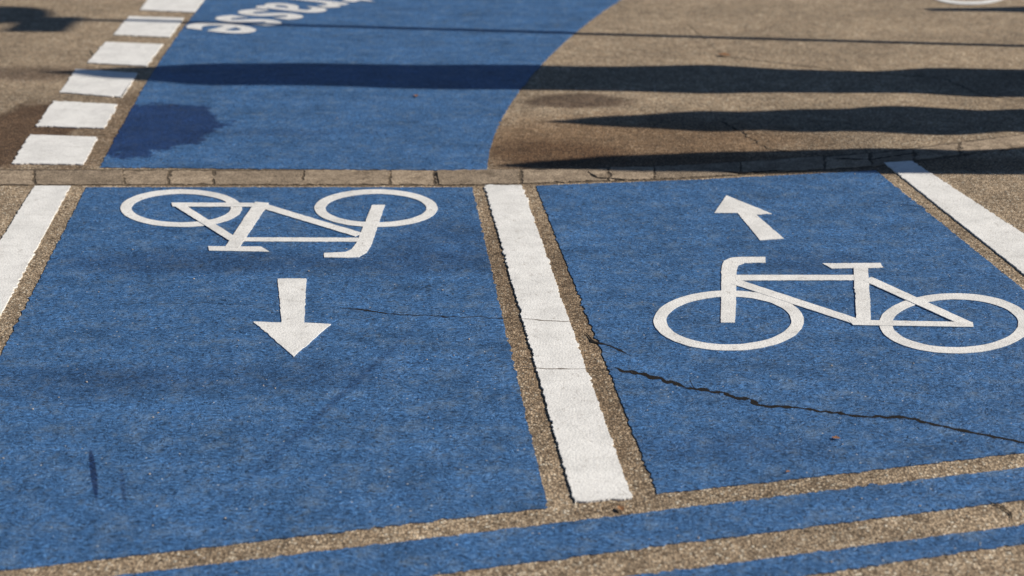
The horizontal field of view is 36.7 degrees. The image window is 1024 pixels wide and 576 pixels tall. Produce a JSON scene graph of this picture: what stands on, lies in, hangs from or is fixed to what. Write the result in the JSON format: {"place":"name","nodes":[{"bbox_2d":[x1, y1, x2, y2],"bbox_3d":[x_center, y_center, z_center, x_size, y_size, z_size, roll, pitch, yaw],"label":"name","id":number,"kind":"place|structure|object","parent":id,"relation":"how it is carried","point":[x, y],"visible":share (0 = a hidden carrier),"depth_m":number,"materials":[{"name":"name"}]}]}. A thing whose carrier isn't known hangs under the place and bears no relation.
{"place":"outdoors","nodes":[
{"label":"outdoors","id":0,"kind":"place"},
{"bbox_2d":[0,0,1023,575],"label":"ground","id":1,"kind":"structure","parent":0,"point":[604,88],"depth_m":7.17,"materials":[{"name":"brown asphalt"}]},
{"bbox_2d":[0,185,70,315],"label":"lane line","id":2,"kind":"object","parent":1,"relation":"on","point":[21,238],"visible":1,"depth_m":5.76,"materials":[{"name":"white paint"}]},
{"bbox_2d":[12,134,97,164],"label":"line block","id":3,"kind":"structure","parent":1,"relation":"on","point":[52,150],"depth_m":6.80,"materials":[{"name":"white paint"}]},
{"bbox_2d":[35,101,116,128],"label":"line block","id":4,"kind":"structure","parent":1,"relation":"on","point":[67,114],"depth_m":7.35,"materials":[{"name":"white paint"}]},
{"bbox_2d":[60,69,136,97],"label":"line block","id":5,"kind":"structure","parent":1,"relation":"on","point":[100,83],"depth_m":7.95,"materials":[{"name":"white paint"}]},
{"bbox_2d":[87,42,162,66],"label":"line block","id":6,"kind":"structure","parent":1,"relation":"on","point":[127,53],"depth_m":8.60,"materials":[{"name":"white paint"}]},
{"bbox_2d":[113,16,183,37],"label":"line block","id":7,"kind":"structure","parent":1,"relation":"on","point":[149,26],"depth_m":9.29,"materials":[{"name":"white paint"}]},
{"bbox_2d":[140,0,203,12],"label":"line block","id":8,"kind":"structure","parent":1,"relation":"on","point":[188,6],"depth_m":9.91,"materials":[{"name":"white paint"}]},
{"bbox_2d":[0,187,547,570],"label":"cycle lane","id":9,"kind":"structure","parent":1,"relation":"on","point":[442,432],"depth_m":4.50,"materials":[{"name":"blue paint"}]},
{"bbox_2d":[120,189,437,257],"bbox_3d":[-0.915,-0.255,5.894,1.250,0.004,0.810,0,21,0],"label":"bicycle symbol","id":10,"kind":"object","parent":9,"relation":"on","point":[361,247],"visible":1,"depth_m":5.91,"materials":[{"name":"white paint"}]},
{"bbox_2d":[254,278,330,356],"bbox_3d":[-0.705,0.088,5.013,0.251,0.002,0.666,0,21,0],"label":"arrow marking","id":11,"kind":"object","parent":9,"relation":"on","point":[292,333],"visible":1,"depth_m":4.94,"materials":[{"name":"white paint"}]},
{"bbox_2d":[340,307,513,318],"bbox_3d":[-0.282,0.086,5.020,0.582,0.001,0.035,3,21,9],"label":"road crack","id":12,"kind":"object","parent":9,"relation":"on","point":[415,315],"visible":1,"depth_m":5.02,"materials":[{"name":"black asphalt"}]},
{"bbox_2d":[100,0,619,170],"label":"cycle lane","id":13,"kind":"structure","parent":1,"relation":"on","point":[338,88],"depth_m":7.94,"materials":[{"name":"blue paint"}]},
{"bbox_2d":[186,0,371,32],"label":"road lettering","id":14,"kind":"object","parent":13,"relation":"on","point":[244,29],"visible":1,"depth_m":9.57},
{"bbox_2d":[0,17,1013,562],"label":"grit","id":15,"kind":"object","parent":1,"relation":"on","point":[426,359],"visible":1,"depth_m":4.29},
{"bbox_2d":[0,133,1023,185],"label":"curb","id":16,"kind":"object","parent":1,"relation":"on","point":[521,175],"visible":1,"depth_m":6.52,"materials":[{"name":"grey stone"}]},
{"bbox_2d":[0,170,33,184],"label":"paving stone","id":17,"kind":"object","parent":16,"relation":"on","point":[17,177],"visible":1,"depth_m":6.42,"materials":[{"name":"beige stone"}]},
{"bbox_2d":[35,170,123,184],"bbox_3d":[-1.803,-0.461,6.434,0.414,0.003,0.206,0,21,0],"label":"paving stone","id":18,"kind":"object","parent":16,"relation":"on","point":[82,177],"visible":1,"depth_m":6.43,"materials":[{"name":"beige stone"}]},
{"bbox_2d":[123,170,167,184],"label":"paving stone","id":19,"kind":"object","parent":16,"relation":"on","point":[145,177],"visible":1,"depth_m":6.43,"materials":[{"name":"beige stone"}]},
{"bbox_2d":[169,170,212,184],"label":"paving stone","id":20,"kind":"object","parent":16,"relation":"on","point":[184,177],"visible":1,"depth_m":6.43,"materials":[{"name":"beige stone"}]},
{"bbox_2d":[212,171,304,184],"bbox_3d":[-1.050,-0.458,6.427,0.402,0.003,0.201,0,21,0],"label":"paving stone","id":21,"kind":"object","parent":16,"relation":"on","point":[257,177],"visible":1,"depth_m":6.43,"materials":[{"name":"beige stone"}]},
{"bbox_2d":[303,169,390,184],"bbox_3d":[-0.692,-0.461,6.434,0.373,0.003,0.213,0,21,0],"label":"paving stone","id":22,"kind":"object","parent":16,"relation":"on","point":[335,177],"visible":1,"depth_m":6.42,"materials":[{"name":"grey stone"}]},
{"bbox_2d":[391,170,433,185],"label":"paving stone","id":23,"kind":"object","parent":16,"relation":"on","point":[416,177],"visible":1,"depth_m":6.43,"materials":[{"name":"beige stone"}]},
{"bbox_2d":[434,169,519,184],"bbox_3d":[-0.145,-0.462,6.435,0.358,0.003,0.220,0,21,0],"label":"paving stone","id":24,"kind":"object","parent":16,"relation":"on","point":[474,177],"visible":1,"depth_m":6.43,"materials":[{"name":"beige stone"}]},
{"bbox_2d":[521,168,607,183],"bbox_3d":[0.223,-0.469,6.454,0.366,0.003,0.210,0,21,0],"label":"paving stone","id":25,"kind":"object","parent":16,"relation":"on","point":[554,175],"visible":1,"depth_m":6.45,"materials":[{"name":"grey stone"}]},
{"bbox_2d":[588,171,632,179],"bbox_3d":[0.408,-0.460,6.422,0.245,0.001,0.066,12,24,29],"label":"road crack","id":26,"kind":"object","parent":16,"relation":"on","point":[593,175],"visible":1,"depth_m":6.42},
{"bbox_2d":[609,167,653,180],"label":"paving stone","id":27,"kind":"object","parent":16,"relation":"on","point":[633,173],"visible":1,"depth_m":6.48,"materials":[{"name":"grey stone"}]},
{"bbox_2d":[655,162,740,178],"bbox_3d":[0.786,-0.496,6.525,0.419,0.003,0.184,-4,21,-9],"label":"paving stone","id":28,"kind":"object","parent":16,"relation":"on","point":[699,170],"visible":1,"depth_m":6.52,"materials":[{"name":"grey stone"}]},
{"bbox_2d":[741,156,824,173],"bbox_3d":[1.159,-0.524,6.599,0.432,0.003,0.186,-4,22,-11],"label":"paving stone","id":29,"kind":"object","parent":16,"relation":"on","point":[802,164],"visible":1,"depth_m":6.59,"materials":[{"name":"grey stone"}]},
{"bbox_2d":[725,170,778,172],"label":"road crack","id":30,"kind":"object","parent":29,"relation":"on","point":[750,172],"visible":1,"depth_m":6.50,"materials":[{"name":"black"}]},
{"bbox_2d":[825,154,871,168],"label":"paving stone","id":31,"kind":"object","parent":16,"relation":"on","point":[860,160],"visible":1,"depth_m":6.65,"materials":[{"name":"grey stone"}]},
{"bbox_2d":[832,152,916,158],"bbox_3d":[1.594,-0.569,6.703,0.418,0.001,0.057,-5,22,-13],"label":"road crack","id":32,"kind":"object","parent":16,"relation":"on","point":[875,158],"visible":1,"depth_m":6.68,"materials":[{"name":"black"}]},
{"bbox_2d":[870,149,913,166],"bbox_3d":[1.653,-0.567,6.706,0.323,0.003,0.174,-8,23,-21],"label":"paving stone","id":33,"kind":"object","parent":16,"relation":"on","point":[894,158],"visible":1,"depth_m":6.70,"materials":[{"name":"grey stone"}]},
{"bbox_2d":[913,143,958,159],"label":"paving stone","id":34,"kind":"object","parent":16,"relation":"on","point":[936,151],"visible":1,"depth_m":6.79,"materials":[{"name":"grey stone"}]},
{"bbox_2d":[960,135,1023,154],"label":"paving stone","id":35,"kind":"object","parent":16,"relation":"on","point":[990,145],"visible":1,"depth_m":6.89,"materials":[{"name":"beige stone"}]},
{"bbox_2d":[516,365,593,368],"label":"road crack","id":36,"kind":"object","parent":1,"relation":"on","point":[555,368],"visible":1,"depth_m":4.62,"materials":[{"name":"grey"}]},
{"bbox_2d":[484,184,631,502],"bbox_3d":[0.099,0.055,5.102,0.166,0.005,2.664,-2,21,-5],"label":"lane line","id":37,"kind":"object","parent":1,"relation":"on","point":[591,464],"visible":1,"depth_m":4.67,"materials":[{"name":"white paint"}]},
{"bbox_2d":[518,318,575,321],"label":"road crack","id":38,"kind":"object","parent":37,"relation":"on","point":[552,320],"visible":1,"depth_m":4.97,"materials":[{"name":"grey"}]},
{"bbox_2d":[118,467,1023,575],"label":"cycle lane","id":39,"kind":"structure","parent":1,"relation":"on","point":[499,547],"depth_m":3.73,"materials":[{"name":"blue asphalt"}]},
{"bbox_2d":[721,121,820,155],"bbox_3d":[1.124,-0.667,6.968,0.147,0.001,0.742,-14,25,-32],"label":"road crack","id":40,"kind":"object","parent":1,"relation":"on","point":[757,141],"visible":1,"depth_m":7.01,"materials":[{"name":"black asphalt"}]},
{"bbox_2d":[536,170,1023,493],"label":"cycle lane","id":41,"kind":"structure","parent":1,"relation":"on","point":[637,256],"depth_m":4.88,"materials":[{"name":"blue paint"}]},
{"bbox_2d":[585,332,629,355],"bbox_3d":[0.286,0.176,4.788,0.034,0.001,0.234,-15,26,-34],"label":"road crack","id":42,"kind":"object","parent":41,"relation":"on","point":[592,340],"visible":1,"depth_m":4.80,"materials":[{"name":"black asphalt"}]},
{"bbox_2d":[714,195,783,240],"bbox_3d":[0.912,-0.274,5.945,0.202,0.002,0.538,-8,23,-21],"label":"arrow marking","id":43,"kind":"object","parent":41,"relation":"on","point":[760,228],"visible":1,"depth_m":5.97,"materials":[{"name":"white paint"}]},
{"bbox_2d":[615,367,1023,443],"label":"road crack","id":44,"kind":"object","parent":41,"relation":"on","point":[753,401],"visible":1,"depth_m":4.37,"materials":[{"name":"black asphalt"}]},
{"bbox_2d":[653,257,1023,353],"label":"bicycle symbol","id":45,"kind":"object","parent":41,"relation":"on","point":[728,293],"visible":1,"depth_m":5.08,"materials":[{"name":"white paint"}]},
{"bbox_2d":[633,523,1023,575],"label":"cycle lane","id":46,"kind":"structure","parent":1,"relation":"on","point":[856,558],"depth_m":3.62,"materials":[{"name":"blue asphalt"}]},
{"bbox_2d":[727,56,935,77],"bbox_3d":[1.708,-1.184,8.300,1.205,0.001,0.055,10,23,24],"label":"road crack","id":47,"kind":"object","parent":1,"relation":"on","point":[827,68],"visible":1,"depth_m":8.30,"materials":[{"name":"black asphalt"}]},
{"bbox_2d":[884,161,1023,274],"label":"lane line","id":48,"kind":"object","parent":1,"relation":"on","point":[1003,239],"visible":1,"depth_m":5.98,"materials":[{"name":"white paint"}]},
{"bbox_2d":[938,0,1000,4],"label":"curved line","id":49,"kind":"object","parent":1,"relation":"on","point":[969,2],"visible":1,"depth_m":10.00,"materials":[{"name":"white paint"}]},
{"bbox_2d":[946,79,1017,100],"bbox_3d":[2.364,-0.995,7.813,0.106,0.001,0.588,-12,24,-29],"label":"road crack","id":50,"kind":"object","parent":1,"relation":"on","point":[976,92],"visible":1,"depth_m":7.82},
{"bbox_2d":[989,501,1015,525],"bbox_3d":[1.221,0.556,3.810,0.028,0.001,0.141,-4,22,-11],"label":"road crack","id":51,"kind":"object","parent":1,"relation":"on","point":[1004,509],"visible":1,"depth_m":3.82,"materials":[{"name":"black asphalt"}]}
]}

